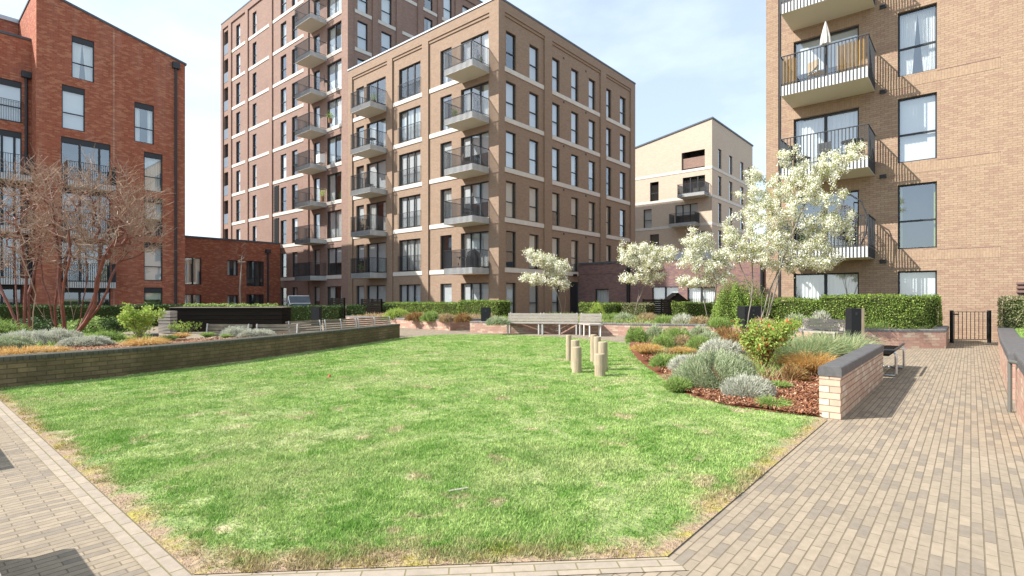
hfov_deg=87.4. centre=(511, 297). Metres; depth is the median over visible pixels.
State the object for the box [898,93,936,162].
window
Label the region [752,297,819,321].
hedge
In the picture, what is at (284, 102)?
window
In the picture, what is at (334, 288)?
balcony door
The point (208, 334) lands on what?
ornamental grass
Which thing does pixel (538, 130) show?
apartment building
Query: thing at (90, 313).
bare tree
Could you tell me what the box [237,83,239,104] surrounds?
window
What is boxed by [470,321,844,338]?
garden wall
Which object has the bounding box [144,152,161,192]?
window
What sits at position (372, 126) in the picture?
balcony door
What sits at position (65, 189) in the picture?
window
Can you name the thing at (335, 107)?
balcony door
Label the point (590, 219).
window
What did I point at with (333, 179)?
balcony door
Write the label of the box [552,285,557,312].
window
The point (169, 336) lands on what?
ornamental grass
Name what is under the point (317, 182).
window
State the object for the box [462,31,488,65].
balcony door
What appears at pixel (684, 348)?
ornamental grass
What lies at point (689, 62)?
sky
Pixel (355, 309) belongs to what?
hedge
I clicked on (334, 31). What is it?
balcony door
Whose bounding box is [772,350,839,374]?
ornamental grass
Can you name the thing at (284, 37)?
window
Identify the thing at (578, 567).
path border
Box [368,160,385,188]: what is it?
balcony door
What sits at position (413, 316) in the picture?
shrub
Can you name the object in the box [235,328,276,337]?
shrub
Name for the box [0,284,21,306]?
window
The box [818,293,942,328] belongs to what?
hedge
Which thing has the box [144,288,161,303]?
window
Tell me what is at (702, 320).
shrub
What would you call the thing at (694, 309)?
hedge
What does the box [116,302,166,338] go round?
bush
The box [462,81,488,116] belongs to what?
balcony door
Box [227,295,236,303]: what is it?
window
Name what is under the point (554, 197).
window
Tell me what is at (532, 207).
window
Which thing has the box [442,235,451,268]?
window
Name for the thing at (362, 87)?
window
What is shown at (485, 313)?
litter bin
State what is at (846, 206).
hanging chair
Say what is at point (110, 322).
bush
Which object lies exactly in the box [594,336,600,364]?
timber post
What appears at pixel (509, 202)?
window
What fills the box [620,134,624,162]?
window
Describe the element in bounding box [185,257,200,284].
window
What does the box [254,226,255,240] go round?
window
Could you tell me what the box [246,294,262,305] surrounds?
window
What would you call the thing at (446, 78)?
window
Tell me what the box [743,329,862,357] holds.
ornamental grass
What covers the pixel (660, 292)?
window
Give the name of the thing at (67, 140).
window
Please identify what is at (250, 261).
window
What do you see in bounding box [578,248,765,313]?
plum brick building
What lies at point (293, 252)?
window
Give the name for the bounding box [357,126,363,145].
window
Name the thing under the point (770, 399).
ornamental grass
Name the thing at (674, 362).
shrub
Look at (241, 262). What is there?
young tree
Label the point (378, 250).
balcony door
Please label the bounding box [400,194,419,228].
balcony door
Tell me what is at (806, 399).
bark chips
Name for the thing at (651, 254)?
blossom tree
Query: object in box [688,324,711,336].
shrub
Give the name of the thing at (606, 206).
window
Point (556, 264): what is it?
blossom tree
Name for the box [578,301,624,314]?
hedge
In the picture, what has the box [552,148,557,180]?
window
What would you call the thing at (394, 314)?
shrub
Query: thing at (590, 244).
window
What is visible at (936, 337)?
garden wall
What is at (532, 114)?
window
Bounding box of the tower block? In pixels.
[220,0,482,313]
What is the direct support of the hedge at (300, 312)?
on the paving
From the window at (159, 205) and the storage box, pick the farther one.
the storage box
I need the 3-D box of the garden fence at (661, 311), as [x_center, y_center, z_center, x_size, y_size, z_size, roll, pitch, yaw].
[7.610,0.740,27.404,1.816,1.320,0.110,0,0,10]
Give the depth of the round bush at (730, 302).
19.64 m
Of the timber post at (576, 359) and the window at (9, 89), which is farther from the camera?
the window at (9, 89)
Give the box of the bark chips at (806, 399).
[630,340,820,413]
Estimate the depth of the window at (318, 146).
46.05 m
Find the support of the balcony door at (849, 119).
in the buff brick building at (925, 102)
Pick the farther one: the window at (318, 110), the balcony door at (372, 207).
the window at (318, 110)
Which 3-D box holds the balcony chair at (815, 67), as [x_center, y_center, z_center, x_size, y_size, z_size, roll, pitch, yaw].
[11.275,-8.260,19.766,0.450,0.860,0.440,0,0,-19]
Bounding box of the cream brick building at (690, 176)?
[635,116,753,253]
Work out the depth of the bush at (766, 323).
12.34 m
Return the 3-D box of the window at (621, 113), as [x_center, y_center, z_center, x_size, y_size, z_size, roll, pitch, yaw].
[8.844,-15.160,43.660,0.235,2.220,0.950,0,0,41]
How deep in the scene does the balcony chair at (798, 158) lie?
20.36 m
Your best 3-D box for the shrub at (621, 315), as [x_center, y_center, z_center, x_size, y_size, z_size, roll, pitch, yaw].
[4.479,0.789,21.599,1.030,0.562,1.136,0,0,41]
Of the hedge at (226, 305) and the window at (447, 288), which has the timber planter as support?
the hedge at (226, 305)
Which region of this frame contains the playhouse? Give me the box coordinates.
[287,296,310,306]
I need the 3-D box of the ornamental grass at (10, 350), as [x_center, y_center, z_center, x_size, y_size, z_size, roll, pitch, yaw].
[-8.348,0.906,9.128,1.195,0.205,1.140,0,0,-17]
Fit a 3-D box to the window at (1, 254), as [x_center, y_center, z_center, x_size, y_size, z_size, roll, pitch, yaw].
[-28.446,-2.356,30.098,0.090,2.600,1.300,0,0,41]
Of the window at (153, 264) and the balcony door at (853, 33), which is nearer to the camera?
the balcony door at (853, 33)
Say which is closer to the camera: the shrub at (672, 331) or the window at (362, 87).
the shrub at (672, 331)
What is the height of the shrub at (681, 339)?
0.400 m
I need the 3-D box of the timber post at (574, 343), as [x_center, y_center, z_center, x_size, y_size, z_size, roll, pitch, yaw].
[1.226,1.139,10.396,0.170,0.622,0.167,0,0,41]
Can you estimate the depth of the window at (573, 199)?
38.54 m
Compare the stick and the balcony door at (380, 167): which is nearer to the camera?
the stick
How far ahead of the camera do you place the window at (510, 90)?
33.27 m
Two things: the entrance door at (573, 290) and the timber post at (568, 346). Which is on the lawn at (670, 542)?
the timber post at (568, 346)
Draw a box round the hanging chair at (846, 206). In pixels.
[833,194,867,246]
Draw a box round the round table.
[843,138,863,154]
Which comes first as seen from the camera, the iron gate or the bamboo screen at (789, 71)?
the iron gate
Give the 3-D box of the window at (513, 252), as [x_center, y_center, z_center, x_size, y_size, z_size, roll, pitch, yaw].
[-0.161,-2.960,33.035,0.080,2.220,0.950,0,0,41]
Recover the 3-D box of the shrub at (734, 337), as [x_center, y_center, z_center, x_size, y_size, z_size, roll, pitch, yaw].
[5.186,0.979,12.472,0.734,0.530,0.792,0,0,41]
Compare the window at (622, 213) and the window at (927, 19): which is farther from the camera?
the window at (622, 213)
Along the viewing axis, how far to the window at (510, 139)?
33.27 m
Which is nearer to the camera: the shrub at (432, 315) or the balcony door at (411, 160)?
the shrub at (432, 315)
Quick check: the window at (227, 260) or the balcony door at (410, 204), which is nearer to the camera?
the balcony door at (410, 204)
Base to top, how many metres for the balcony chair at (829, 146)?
0.860 m
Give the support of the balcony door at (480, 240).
in the apartment building at (538, 130)
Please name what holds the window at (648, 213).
in the cream brick building at (690, 176)
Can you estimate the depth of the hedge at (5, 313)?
22.46 m
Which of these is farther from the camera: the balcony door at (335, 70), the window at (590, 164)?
the balcony door at (335, 70)
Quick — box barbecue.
[469,249,479,267]
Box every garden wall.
[0,324,399,387]
[345,316,480,330]
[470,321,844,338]
[818,344,883,419]
[864,326,948,348]
[997,327,1019,354]
[999,337,1023,399]
[1014,352,1023,429]
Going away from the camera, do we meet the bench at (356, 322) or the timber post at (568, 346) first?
the timber post at (568, 346)
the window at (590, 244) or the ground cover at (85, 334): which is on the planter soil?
the ground cover at (85, 334)
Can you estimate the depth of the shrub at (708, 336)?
13.87 m
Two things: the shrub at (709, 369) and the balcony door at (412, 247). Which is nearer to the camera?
the shrub at (709, 369)
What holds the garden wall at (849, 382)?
on the paving
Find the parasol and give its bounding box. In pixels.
[820,21,830,75]
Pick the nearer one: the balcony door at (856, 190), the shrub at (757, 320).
the shrub at (757, 320)
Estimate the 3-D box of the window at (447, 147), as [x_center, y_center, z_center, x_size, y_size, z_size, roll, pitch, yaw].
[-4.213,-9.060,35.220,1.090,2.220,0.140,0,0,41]
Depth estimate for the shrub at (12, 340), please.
10.07 m
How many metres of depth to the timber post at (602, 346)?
10.21 m
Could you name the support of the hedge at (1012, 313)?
on the side lawn
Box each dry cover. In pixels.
[507,313,932,328]
[642,335,815,382]
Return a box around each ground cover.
[19,331,154,346]
[350,311,501,318]
[492,311,937,328]
[638,333,828,376]
[1015,328,1023,336]
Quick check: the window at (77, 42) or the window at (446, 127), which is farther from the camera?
the window at (446, 127)
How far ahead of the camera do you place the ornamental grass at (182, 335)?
13.16 m
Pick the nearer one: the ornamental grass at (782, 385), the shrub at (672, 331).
the ornamental grass at (782, 385)
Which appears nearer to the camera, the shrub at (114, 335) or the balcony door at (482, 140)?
the shrub at (114, 335)
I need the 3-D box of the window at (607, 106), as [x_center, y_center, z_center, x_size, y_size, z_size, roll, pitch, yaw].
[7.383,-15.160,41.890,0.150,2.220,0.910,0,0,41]
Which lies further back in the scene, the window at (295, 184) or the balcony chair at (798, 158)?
the window at (295, 184)
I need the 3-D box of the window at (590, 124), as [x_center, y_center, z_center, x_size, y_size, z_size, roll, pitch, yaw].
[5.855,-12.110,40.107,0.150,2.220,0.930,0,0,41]
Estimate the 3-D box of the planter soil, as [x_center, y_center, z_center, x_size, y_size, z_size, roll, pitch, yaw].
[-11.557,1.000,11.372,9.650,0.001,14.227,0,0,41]
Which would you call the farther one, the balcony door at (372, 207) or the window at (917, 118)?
the balcony door at (372, 207)
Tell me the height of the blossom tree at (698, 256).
3.878 m
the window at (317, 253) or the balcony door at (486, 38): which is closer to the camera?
the balcony door at (486, 38)
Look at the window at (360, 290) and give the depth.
41.83 m
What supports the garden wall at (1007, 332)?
on the paving
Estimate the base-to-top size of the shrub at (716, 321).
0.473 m
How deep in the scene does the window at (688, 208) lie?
60.61 m
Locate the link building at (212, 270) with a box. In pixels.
[185,235,280,305]
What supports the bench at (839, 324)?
on the paving
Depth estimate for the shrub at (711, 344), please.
10.71 m
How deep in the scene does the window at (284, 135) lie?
49.92 m
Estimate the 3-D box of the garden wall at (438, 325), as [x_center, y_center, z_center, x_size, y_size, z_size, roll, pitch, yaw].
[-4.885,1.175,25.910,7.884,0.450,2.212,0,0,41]
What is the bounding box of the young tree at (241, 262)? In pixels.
[236,242,244,305]
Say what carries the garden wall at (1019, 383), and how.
on the paving
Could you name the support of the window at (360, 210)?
in the apartment building at (538, 130)
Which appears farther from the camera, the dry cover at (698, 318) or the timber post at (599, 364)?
the dry cover at (698, 318)
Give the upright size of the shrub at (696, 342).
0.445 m
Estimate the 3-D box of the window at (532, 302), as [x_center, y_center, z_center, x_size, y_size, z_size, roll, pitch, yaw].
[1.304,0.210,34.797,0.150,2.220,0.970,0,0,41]
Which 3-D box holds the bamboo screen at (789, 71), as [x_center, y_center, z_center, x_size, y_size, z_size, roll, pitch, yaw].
[10.229,-8.328,19.733,0.444,0.956,0.024,0,0,41]
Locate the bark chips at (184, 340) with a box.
[48,333,288,349]
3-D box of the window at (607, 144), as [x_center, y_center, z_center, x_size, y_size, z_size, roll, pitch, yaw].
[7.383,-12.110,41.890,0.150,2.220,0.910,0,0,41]
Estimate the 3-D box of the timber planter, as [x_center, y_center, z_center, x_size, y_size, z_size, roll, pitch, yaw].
[-11.651,0.890,22.299,4.430,0.980,1.140,0,0,-4]
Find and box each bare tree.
[0,143,74,329]
[1,158,115,329]
[54,145,175,332]
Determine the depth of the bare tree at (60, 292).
14.17 m
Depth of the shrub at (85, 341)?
10.91 m
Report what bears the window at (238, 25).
in the tower block
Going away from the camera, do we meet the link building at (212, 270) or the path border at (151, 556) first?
the path border at (151, 556)
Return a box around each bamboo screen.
[784,58,792,85]
[837,39,862,72]
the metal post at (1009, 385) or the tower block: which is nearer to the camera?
the metal post at (1009, 385)
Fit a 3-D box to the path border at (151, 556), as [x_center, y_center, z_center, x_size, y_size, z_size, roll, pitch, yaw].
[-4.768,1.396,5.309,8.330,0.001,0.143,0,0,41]
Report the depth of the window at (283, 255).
49.92 m
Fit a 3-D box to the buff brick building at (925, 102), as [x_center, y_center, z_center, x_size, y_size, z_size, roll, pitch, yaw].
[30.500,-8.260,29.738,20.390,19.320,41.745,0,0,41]
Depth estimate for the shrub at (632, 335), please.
14.34 m
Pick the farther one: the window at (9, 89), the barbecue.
the barbecue
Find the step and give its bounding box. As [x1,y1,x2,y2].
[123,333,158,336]
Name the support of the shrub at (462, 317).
on the planter soil
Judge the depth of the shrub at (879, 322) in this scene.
16.98 m
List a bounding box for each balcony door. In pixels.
[328,0,340,17]
[328,22,340,53]
[328,59,340,90]
[328,97,340,127]
[328,134,340,164]
[328,172,340,201]
[328,210,340,237]
[328,247,340,274]
[328,286,340,305]
[368,77,385,102]
[368,118,385,145]
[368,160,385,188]
[368,201,385,230]
[368,242,385,272]
[368,285,385,301]
[400,62,419,98]
[400,106,419,142]
[400,150,419,185]
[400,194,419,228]
[400,238,419,270]
[400,284,419,301]
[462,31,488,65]
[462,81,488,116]
[462,131,488,164]
[462,181,488,215]
[462,231,488,267]
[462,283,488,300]
[794,26,858,82]
[794,108,858,165]
[794,190,858,247]
[794,273,858,299]
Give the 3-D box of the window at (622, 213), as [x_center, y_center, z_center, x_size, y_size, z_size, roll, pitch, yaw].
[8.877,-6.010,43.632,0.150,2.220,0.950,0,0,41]
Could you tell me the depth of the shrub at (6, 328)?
13.42 m
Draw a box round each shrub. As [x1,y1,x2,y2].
[0,317,33,335]
[0,328,55,344]
[0,333,37,349]
[1,315,73,331]
[25,326,84,344]
[53,315,150,332]
[55,335,116,346]
[87,329,128,340]
[219,325,247,337]
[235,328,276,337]
[380,307,409,318]
[404,311,423,320]
[419,310,438,321]
[439,312,454,322]
[453,312,472,322]
[486,314,510,325]
[588,301,604,316]
[601,312,619,320]
[613,310,634,322]
[625,325,647,342]
[634,312,658,321]
[646,323,667,338]
[647,352,675,367]
[650,333,675,347]
[653,315,676,323]
[658,324,691,338]
[663,375,694,391]
[666,353,695,370]
[668,347,763,389]
[669,313,693,323]
[670,333,689,347]
[684,334,709,349]
[688,315,710,323]
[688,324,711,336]
[695,337,747,356]
[698,329,720,338]
[707,315,733,327]
[714,326,740,337]
[719,330,743,348]
[719,372,777,397]
[749,315,778,329]
[777,363,812,381]
[783,311,802,321]
[799,315,822,327]
[811,310,832,322]
[870,320,892,327]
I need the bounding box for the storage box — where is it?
[316,154,325,163]
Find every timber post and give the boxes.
[566,335,571,360]
[571,340,578,368]
[572,346,581,372]
[590,334,596,361]
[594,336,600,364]
[595,353,604,376]
[598,341,607,369]
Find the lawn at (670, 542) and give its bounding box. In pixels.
[0,334,826,573]
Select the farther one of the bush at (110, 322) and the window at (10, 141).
the window at (10, 141)
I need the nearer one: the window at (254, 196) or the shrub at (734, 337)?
the shrub at (734, 337)
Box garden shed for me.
[663,293,688,307]
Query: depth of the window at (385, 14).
45.59 m
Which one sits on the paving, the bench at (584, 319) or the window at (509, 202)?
the bench at (584, 319)
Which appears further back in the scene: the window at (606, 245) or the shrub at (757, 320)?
the window at (606, 245)
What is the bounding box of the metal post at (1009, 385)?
[1007,360,1016,412]
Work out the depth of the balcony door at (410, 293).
37.84 m
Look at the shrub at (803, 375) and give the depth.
8.42 m
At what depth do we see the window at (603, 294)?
37.47 m
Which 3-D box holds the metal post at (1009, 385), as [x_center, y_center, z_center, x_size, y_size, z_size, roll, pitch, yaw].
[5.963,1.069,6.361,0.044,0.662,0.427,0,0,32]
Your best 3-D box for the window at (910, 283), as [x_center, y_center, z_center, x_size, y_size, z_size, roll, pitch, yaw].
[14.195,0.215,18.752,1.090,2.270,0.150,0,0,41]
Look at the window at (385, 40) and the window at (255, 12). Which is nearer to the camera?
the window at (385, 40)
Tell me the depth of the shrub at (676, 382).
7.80 m
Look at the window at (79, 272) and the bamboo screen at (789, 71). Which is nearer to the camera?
the bamboo screen at (789, 71)
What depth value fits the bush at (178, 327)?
14.24 m
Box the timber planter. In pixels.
[169,307,290,331]
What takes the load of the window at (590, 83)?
in the apartment building at (538, 130)
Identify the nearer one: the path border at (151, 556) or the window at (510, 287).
the path border at (151, 556)
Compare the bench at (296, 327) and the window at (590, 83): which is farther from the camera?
the window at (590, 83)
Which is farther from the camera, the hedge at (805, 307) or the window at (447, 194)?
the window at (447, 194)
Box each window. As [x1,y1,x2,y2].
[0,78,21,122]
[0,129,21,174]
[0,182,21,224]
[0,233,21,277]
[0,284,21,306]
[61,136,109,183]
[61,187,109,229]
[61,237,109,281]
[62,84,84,131]
[65,288,109,306]
[72,36,93,82]
[134,102,153,144]
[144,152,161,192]
[144,197,161,235]
[144,242,161,280]
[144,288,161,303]
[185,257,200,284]
[185,294,200,305]
[227,260,236,275]
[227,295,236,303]
[237,25,239,45]
[237,54,239,74]
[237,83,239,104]
[237,171,239,191]
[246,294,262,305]
[250,261,262,285]
[254,12,255,33]
[254,165,255,186]
[254,196,255,217]
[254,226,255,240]
[282,0,285,13]
[282,22,285,46]
[282,55,285,79]
[282,88,285,112]
[282,121,285,145]
[282,154,285,178]
[282,253,285,276]
[293,50,296,73]
[293,150,296,174]
[293,184,296,208]
[293,218,296,242]
[293,252,296,276]
[315,106,319,127]
[315,142,319,164]
[315,178,319,201]
[315,214,319,238]
[315,250,319,275]
[315,287,319,306]
[357,87,363,116]
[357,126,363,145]
[357,166,363,188]
[357,205,363,230]
[357,245,363,272]
[357,286,363,304]
[358,0,366,13]
[358,21,366,50]
[381,0,390,24]
[381,31,390,49]
[442,48,451,83]
[442,95,451,130]
[442,141,451,176]
[442,188,451,222]
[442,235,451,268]
[442,284,451,303]
[444,0,450,19]
[506,32,514,70]
[506,81,514,119]
[506,131,514,168]
[506,181,514,217]
[506,231,514,267]
[506,283,514,312]
[529,45,536,81]
[529,92,536,127]
[529,140,536,174]
[529,187,536,221]
[529,234,536,268]
[529,283,536,312]
[552,58,557,91]
[552,103,557,136]
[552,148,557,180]
[552,193,557,225]
[552,237,557,260]
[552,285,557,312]
[571,69,576,100]
[571,112,576,143]
[571,155,576,186]
[571,197,576,228]
[571,240,576,271]
[589,79,593,109]
[589,120,593,150]
[589,161,593,190]
[589,202,593,231]
[589,243,593,261]
[596,289,608,303]
[606,89,609,117]
[606,128,609,156]
[606,167,609,195]
[606,206,609,234]
[606,245,609,261]
[620,97,624,124]
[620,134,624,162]
[620,172,624,199]
[620,210,624,236]
[645,209,651,227]
[653,287,677,307]
[677,203,696,222]
[683,175,703,199]
[688,287,714,303]
[740,162,742,179]
[898,4,936,76]
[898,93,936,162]
[898,182,936,248]
[898,271,936,297]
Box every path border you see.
[0,400,191,575]
[192,557,687,575]
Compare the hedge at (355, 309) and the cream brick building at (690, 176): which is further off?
the cream brick building at (690, 176)
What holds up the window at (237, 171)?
in the tower block
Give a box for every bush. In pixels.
[99,314,129,332]
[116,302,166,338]
[166,320,202,332]
[708,276,769,323]
[730,314,799,369]
[762,314,804,336]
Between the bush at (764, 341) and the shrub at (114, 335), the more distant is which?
the shrub at (114, 335)
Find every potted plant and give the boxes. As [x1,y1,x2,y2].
[319,189,325,200]
[326,111,333,123]
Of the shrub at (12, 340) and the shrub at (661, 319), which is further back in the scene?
the shrub at (661, 319)
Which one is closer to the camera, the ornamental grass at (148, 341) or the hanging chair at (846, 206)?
the ornamental grass at (148, 341)
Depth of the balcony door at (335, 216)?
44.12 m
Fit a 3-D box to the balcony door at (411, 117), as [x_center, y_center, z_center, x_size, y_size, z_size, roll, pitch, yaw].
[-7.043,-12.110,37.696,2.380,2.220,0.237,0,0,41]
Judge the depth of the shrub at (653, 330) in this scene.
15.47 m
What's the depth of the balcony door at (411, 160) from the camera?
37.84 m
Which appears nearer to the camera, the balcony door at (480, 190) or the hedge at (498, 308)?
the hedge at (498, 308)
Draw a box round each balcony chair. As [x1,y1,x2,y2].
[791,146,809,163]
[808,59,826,79]
[818,141,830,160]
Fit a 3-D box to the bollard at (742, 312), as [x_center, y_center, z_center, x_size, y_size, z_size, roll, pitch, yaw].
[8.122,0.700,18.297,0.600,0.800,0.606,0,0,0]
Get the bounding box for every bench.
[205,323,300,339]
[285,316,390,331]
[507,313,602,336]
[794,317,844,338]
[883,343,904,376]
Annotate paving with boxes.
[0,315,1023,575]
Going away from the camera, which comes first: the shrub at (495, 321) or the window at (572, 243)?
the shrub at (495, 321)
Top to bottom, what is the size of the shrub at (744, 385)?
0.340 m
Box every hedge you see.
[0,303,59,322]
[57,303,214,325]
[183,303,278,306]
[279,304,343,322]
[345,303,396,318]
[383,301,459,314]
[457,299,511,317]
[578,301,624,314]
[621,302,654,315]
[670,301,718,317]
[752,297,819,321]
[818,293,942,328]
[997,295,1023,328]
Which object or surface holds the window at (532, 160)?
in the apartment building at (538, 130)
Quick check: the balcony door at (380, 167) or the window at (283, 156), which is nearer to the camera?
the balcony door at (380, 167)
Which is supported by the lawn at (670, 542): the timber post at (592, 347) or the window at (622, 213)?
the timber post at (592, 347)
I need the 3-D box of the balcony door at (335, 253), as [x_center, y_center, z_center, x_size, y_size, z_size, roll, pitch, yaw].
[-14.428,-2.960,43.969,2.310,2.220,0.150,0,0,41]
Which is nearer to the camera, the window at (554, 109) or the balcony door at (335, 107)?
the window at (554, 109)
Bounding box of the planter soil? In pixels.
[47,335,218,349]
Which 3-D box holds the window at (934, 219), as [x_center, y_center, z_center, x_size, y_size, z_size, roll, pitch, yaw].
[14.223,-2.835,18.785,1.090,2.270,0.237,0,0,41]
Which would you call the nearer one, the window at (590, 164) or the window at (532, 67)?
the window at (532, 67)
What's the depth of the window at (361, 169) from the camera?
41.87 m
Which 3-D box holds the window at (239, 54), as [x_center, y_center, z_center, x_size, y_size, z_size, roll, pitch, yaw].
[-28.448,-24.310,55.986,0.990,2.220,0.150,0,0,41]
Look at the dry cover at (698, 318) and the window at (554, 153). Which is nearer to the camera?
the dry cover at (698, 318)
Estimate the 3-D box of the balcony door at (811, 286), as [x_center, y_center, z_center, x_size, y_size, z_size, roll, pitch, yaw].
[12.094,0.215,20.610,2.180,2.270,0.239,0,0,41]
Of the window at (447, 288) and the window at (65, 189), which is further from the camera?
the window at (447, 288)
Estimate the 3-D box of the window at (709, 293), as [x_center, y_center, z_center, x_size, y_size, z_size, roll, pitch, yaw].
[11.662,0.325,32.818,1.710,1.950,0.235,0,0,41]
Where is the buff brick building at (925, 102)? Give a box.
[766,0,1023,340]
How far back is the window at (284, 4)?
49.92 m
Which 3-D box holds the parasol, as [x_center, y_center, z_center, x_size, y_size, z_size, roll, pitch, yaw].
[11.220,-8.855,19.161,0.342,2.050,0.342,0,0,41]
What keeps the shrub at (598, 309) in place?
on the planter soil
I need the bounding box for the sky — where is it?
[0,0,765,246]
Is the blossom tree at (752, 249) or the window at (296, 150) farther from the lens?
the window at (296, 150)
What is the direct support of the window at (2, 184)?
in the red brick building at (73, 77)
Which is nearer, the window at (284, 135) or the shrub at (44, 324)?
the shrub at (44, 324)
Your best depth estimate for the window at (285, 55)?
49.92 m
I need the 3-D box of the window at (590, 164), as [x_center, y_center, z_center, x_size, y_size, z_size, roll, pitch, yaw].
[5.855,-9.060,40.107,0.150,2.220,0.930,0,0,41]
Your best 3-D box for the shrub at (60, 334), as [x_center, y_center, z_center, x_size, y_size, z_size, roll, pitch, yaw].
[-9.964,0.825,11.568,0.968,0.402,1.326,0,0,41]
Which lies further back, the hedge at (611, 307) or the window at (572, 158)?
the window at (572, 158)
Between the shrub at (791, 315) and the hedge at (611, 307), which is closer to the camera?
the shrub at (791, 315)
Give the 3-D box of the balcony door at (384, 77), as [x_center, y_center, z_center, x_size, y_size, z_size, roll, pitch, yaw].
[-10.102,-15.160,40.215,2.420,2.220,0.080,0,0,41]
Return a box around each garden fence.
[331,298,344,318]
[361,299,382,314]
[642,299,678,315]
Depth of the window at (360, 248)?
41.83 m
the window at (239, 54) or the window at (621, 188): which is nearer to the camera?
the window at (621, 188)
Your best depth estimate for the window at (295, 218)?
48.51 m
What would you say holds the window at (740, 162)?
in the cream brick building at (690, 176)
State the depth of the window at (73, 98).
31.15 m
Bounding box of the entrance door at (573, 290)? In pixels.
[570,282,577,312]
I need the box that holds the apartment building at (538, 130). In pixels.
[347,0,635,312]
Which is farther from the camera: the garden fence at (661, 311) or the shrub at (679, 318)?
the garden fence at (661, 311)
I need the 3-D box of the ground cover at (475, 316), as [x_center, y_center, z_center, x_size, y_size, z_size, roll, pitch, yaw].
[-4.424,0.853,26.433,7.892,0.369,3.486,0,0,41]
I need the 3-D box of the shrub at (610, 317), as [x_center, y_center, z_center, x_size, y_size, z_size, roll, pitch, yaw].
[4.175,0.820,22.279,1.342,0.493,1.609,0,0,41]
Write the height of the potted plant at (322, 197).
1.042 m
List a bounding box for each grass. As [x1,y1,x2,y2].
[0,344,54,354]
[21,345,75,352]
[118,336,175,345]
[156,334,178,340]
[172,332,193,337]
[198,332,215,336]
[219,334,232,337]
[630,343,665,354]
[657,373,680,380]
[668,346,695,353]
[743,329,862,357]
[753,394,794,409]
[771,380,795,388]
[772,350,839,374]
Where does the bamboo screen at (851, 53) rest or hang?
attached to the buff brick building at (925, 102)
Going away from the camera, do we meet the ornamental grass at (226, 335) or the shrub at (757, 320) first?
the ornamental grass at (226, 335)
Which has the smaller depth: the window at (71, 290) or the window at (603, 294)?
the window at (71, 290)
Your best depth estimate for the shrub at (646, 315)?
21.21 m
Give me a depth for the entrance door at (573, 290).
38.12 m
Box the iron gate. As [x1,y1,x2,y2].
[950,310,990,342]
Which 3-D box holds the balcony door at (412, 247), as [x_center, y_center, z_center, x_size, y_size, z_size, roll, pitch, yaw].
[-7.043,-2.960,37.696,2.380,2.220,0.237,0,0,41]
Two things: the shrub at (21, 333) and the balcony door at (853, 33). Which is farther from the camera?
the balcony door at (853, 33)
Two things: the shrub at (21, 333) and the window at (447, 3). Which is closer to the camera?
the shrub at (21, 333)
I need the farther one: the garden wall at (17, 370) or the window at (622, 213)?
the window at (622, 213)
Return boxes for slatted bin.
[158,311,176,332]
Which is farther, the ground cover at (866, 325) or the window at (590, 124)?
the window at (590, 124)
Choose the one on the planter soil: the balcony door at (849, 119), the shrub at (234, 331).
the shrub at (234, 331)
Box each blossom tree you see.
[518,248,572,312]
[616,239,679,314]
[674,225,736,319]
[719,140,869,330]
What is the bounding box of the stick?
[449,487,467,491]
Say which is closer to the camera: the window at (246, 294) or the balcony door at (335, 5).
the balcony door at (335, 5)
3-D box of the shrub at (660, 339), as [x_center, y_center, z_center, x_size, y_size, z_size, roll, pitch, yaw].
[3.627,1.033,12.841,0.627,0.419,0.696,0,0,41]
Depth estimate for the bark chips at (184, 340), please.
11.61 m
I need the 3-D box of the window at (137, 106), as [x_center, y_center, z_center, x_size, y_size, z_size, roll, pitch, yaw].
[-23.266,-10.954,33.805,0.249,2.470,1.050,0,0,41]
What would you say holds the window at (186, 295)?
in the link building at (212, 270)
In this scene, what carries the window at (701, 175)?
in the cream brick building at (690, 176)
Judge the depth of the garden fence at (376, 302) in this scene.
30.36 m
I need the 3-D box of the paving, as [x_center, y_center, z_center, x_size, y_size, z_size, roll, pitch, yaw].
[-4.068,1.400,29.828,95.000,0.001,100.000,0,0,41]
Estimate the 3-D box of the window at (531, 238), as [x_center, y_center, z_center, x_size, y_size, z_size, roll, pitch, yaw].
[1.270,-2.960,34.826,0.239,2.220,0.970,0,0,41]
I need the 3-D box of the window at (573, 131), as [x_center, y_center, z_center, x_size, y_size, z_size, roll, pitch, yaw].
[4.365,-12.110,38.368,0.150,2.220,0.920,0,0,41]
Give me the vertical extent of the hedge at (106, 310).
1.235 m
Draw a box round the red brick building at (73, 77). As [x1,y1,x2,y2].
[0,0,186,318]
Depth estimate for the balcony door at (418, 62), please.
37.84 m

